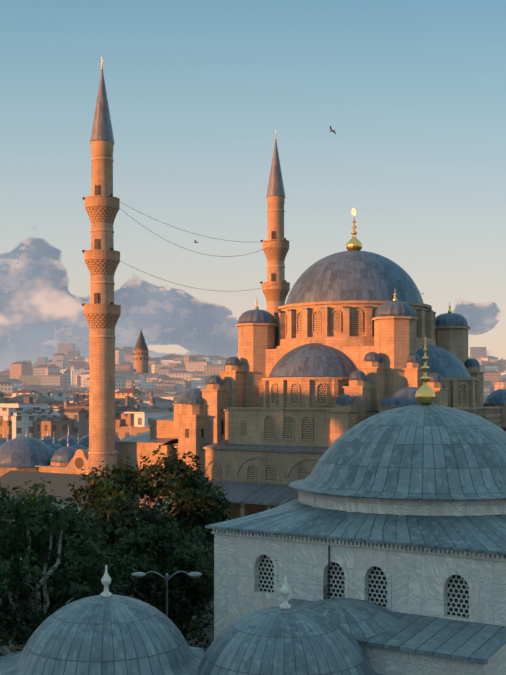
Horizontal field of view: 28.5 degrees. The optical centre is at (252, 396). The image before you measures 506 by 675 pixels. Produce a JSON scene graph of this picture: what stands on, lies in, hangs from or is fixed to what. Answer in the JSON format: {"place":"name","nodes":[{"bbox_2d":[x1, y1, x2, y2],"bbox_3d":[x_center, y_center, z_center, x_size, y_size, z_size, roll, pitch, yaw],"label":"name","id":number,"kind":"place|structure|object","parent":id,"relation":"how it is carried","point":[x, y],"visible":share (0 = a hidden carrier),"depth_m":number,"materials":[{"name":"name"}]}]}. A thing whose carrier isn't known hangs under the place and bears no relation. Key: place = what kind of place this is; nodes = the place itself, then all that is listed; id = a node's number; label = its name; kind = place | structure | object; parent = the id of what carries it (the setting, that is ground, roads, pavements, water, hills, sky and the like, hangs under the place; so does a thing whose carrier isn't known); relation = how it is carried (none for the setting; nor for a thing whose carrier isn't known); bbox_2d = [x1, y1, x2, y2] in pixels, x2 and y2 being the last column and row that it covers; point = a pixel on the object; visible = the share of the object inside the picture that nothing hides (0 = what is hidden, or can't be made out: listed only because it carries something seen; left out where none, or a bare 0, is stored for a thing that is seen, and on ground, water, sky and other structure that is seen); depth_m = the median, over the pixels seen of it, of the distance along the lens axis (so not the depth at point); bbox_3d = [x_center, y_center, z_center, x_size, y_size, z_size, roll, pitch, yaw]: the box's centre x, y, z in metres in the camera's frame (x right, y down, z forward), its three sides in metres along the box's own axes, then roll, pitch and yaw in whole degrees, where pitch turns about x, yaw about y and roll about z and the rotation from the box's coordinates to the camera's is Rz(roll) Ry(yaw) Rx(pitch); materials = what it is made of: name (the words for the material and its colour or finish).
{"place":"outdoors","nodes":[
{"label":"outdoors","id":0,"kind":"place"},
{"bbox_2d":[0,470,211,586],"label":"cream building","id":1,"kind":"structure","parent":0,"point":[58,485],"depth_m":97.02,"materials":[{"name":"brown stone"}]},
{"bbox_2d":[2,564,213,655],"bbox_3d":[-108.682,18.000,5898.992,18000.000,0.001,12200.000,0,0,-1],"label":"bush","id":2,"kind":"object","parent":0,"point":[189,642],"depth_m":75.20,"materials":[{"name":"green plant"}]},
{"bbox_2d":[0,467,37,476],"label":"wall","id":3,"kind":"structure","parent":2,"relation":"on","point":[3,471],"depth_m":132.97,"materials":[{"name":"beige stone"}]},
{"bbox_2d":[0,437,49,467],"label":"dome","id":4,"kind":"structure","parent":3,"relation":"on","point":[24,452],"depth_m":134.09,"materials":[{"name":"metal"}]},
{"bbox_2d":[6,551,53,652],"bbox_3d":[-12.747,12.001,51.910,6.172,12.086,7.612,0,0,-1],"label":"tree trunk","id":5,"kind":"object","parent":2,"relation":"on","point":[27,587],"visible":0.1,"depth_m":51.67,"materials":[{"name":"brown plant"}]},
{"bbox_2d":[0,477,125,613],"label":"tree foliage","id":6,"kind":"object","parent":5,"relation":"attached to","point":[36,546],"visible":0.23,"depth_m":50.12,"materials":[{"name":"green plant"}]},
{"bbox_2d":[0,517,76,653],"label":"tree trunk","id":7,"kind":"object","parent":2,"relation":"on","point":[11,648],"visible":0.23,"depth_m":46.75,"materials":[{"name":"brown plant"}]},
{"bbox_2d":[0,488,129,656],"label":"tree leaves","id":8,"kind":"object","parent":7,"relation":"attached to","point":[38,527],"visible":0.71,"depth_m":44.96,"materials":[{"name":"green plant"}]},
{"bbox_2d":[38,446,116,474],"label":"gabled wall","id":9,"kind":"structure","parent":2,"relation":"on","point":[78,462],"depth_m":128.61,"materials":[{"name":"beige stone"}]},
{"bbox_2d":[0,434,132,468],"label":"domes","id":10,"kind":"structure","parent":9,"relation":"on","point":[59,451],"depth_m":138.98,"materials":[{"name":"metal"}]},
{"bbox_2d":[3,425,130,446],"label":"court finials","id":11,"kind":"object","parent":10,"relation":"on","point":[53,437],"visible":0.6,"depth_m":147.20,"materials":[{"name":"grey stone"}]},
{"bbox_2d":[82,140,120,475],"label":"minaret","id":12,"kind":"object","parent":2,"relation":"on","point":[102,312],"visible":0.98,"depth_m":126.26,"materials":[{"name":"orange"}]},
{"bbox_2d":[90,71,114,143],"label":"minaret spire","id":13,"kind":"structure","parent":12,"relation":"on","point":[102,128],"depth_m":126.81,"materials":[{"name":"grey metal"}]},
{"bbox_2d":[104,471,211,534],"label":"branches","id":14,"kind":"object","parent":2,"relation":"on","point":[156,500],"visible":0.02,"depth_m":71.58,"materials":[{"name":"brown plant"}]},
{"bbox_2d":[51,448,242,560],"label":"tree leaves","id":15,"kind":"object","parent":14,"relation":"on","point":[189,488],"visible":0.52,"depth_m":70.85,"materials":[{"name":"green plant"}]},
{"bbox_2d":[128,541,195,628],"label":"branches","id":16,"kind":"object","parent":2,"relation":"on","point":[153,588],"visible":0.1,"depth_m":57.76,"materials":[{"name":"brown plant"}]},
{"bbox_2d":[90,519,213,647],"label":"tree leaves","id":17,"kind":"object","parent":16,"relation":"attached to","point":[188,556],"visible":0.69,"depth_m":56.71,"materials":[{"name":"green plant"}]},
{"bbox_2d":[131,571,201,616],"bbox_3d":[-4.320,13.359,49.921,3.560,9.283,0.741,0,0,-1],"label":"street lamp","id":18,"kind":"object","parent":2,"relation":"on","point":[167,577],"visible":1,"depth_m":49.86,"materials":[{"name":"grey metal"}]},
{"bbox_2d":[0,343,505,439],"bbox_3d":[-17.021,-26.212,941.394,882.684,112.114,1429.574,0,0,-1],"label":"city","id":19,"kind":"object","parent":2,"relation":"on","point":[41,397],"visible":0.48,"depth_m":820.71},
{"bbox_2d":[260,196,289,316],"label":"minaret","id":20,"kind":"object","parent":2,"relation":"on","point":[276,294],"visible":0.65,"depth_m":161.20,"materials":[{"name":"orange"}]},
{"bbox_2d":[121,202,275,290],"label":"wires","id":21,"kind":"object","parent":20,"relation":"attached to","point":[190,250],"visible":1,"depth_m":141.09,"materials":[{"name":"black metal"}]},
{"bbox_2d":[266,141,284,197],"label":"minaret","id":22,"kind":"object","parent":20,"relation":"on","point":[275,186],"visible":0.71,"depth_m":161.68,"materials":[{"name":"grey metal"}]},
{"bbox_2d":[100,490,505,674],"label":"marble tomb","id":23,"kind":"object","parent":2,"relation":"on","point":[253,571],"visible":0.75,"depth_m":40.27,"materials":[{"name":"grey stone"}]},
{"bbox_2d":[0,405,505,674],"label":"domed lead roof","id":24,"kind":"structure","parent":23,"relation":"on","point":[424,452],"depth_m":37.59,"materials":[{"name":"grey metal"}]},
{"bbox_2d":[415,336,434,404],"bbox_3d":[7.976,-1.260,46.148,0.940,3.300,0.940,0,0,33],"label":"finial","id":25,"kind":"object","parent":24,"relation":"on","point":[425,394],"visible":0.98,"depth_m":45.94,"materials":[{"name":"gold metal"}]},
{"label":"tree trunk","id":26,"kind":"object","parent":2,"relation":"on","visible":0},
{"bbox_2d":[37,474,181,602],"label":"tree leaves","id":27,"kind":"object","parent":26,"relation":"on","point":[120,527],"visible":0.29,"depth_m":64.04,"materials":[{"name":"green plant"}]},
{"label":"tree trunk","id":28,"kind":"object","parent":2,"relation":"on","visible":0},
{"bbox_2d":[152,502,230,586],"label":"tree leaves","id":29,"kind":"object","parent":28,"relation":"on","point":[211,563],"visible":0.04,"depth_m":80.14,"materials":[{"name":"green plant"}]},
{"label":"tree trunk","id":30,"kind":"object","parent":2,"relation":"on","visible":0},
{"bbox_2d":[0,483,24,578],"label":"tree leaves","id":31,"kind":"object","parent":30,"relation":"on","point":[2,494],"visible":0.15,"depth_m":74.43,"materials":[{"name":"green plant"}]},
{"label":"tree trunk","id":32,"kind":"object","parent":2,"relation":"on","visible":0},
{"bbox_2d":[57,547,189,630],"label":"tree leaves","id":33,"kind":"object","parent":32,"relation":"attached to","point":[135,562],"visible":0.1,"depth_m":53.97,"materials":[{"name":"green plant"}]},
{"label":"tree trunk","id":34,"kind":"object","parent":2,"relation":"on","visible":0},
{"bbox_2d":[67,536,196,619],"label":"tree leaves","id":35,"kind":"object","parent":34,"relation":"attached to","point":[147,585],"visible":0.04,"depth_m":60.74,"materials":[{"name":"green plant"}]},
{"bbox_2d":[0,0,505,371],"label":"sky","id":36,"kind":"structure","parent":0,"point":[412,93],"materials":[{"name":"blue"}]},
{"bbox_2d":[117,300,505,517],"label":"mosque walls","id":37,"kind":"structure","parent":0,"point":[300,411],"depth_m":119.94,"materials":[{"name":"beige stone"}]},
{"bbox_2d":[116,250,505,505],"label":"mosque domes","id":38,"kind":"structure","parent":37,"relation":"on","point":[352,275],"depth_m":121.73,"materials":[{"name":"metal"}]},
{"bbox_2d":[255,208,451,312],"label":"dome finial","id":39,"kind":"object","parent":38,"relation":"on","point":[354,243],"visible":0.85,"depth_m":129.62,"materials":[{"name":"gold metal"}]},
{"bbox_3d":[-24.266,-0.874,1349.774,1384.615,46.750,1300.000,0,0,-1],"label":"hill","id":40,"kind":"structure","parent":0,"visible":0},
{"bbox_2d":[133,348,148,372],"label":"stone tower","id":41,"kind":"structure","parent":40,"relation":"on","point":[141,358],"depth_m":1091.02,"materials":[{"name":"beige stone"}]},
{"bbox_2d":[134,330,147,348],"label":"tower roof","id":42,"kind":"structure","parent":41,"relation":"on","point":[140,342],"depth_m":1094.07,"materials":[{"name":"grey metal"}]}
]}

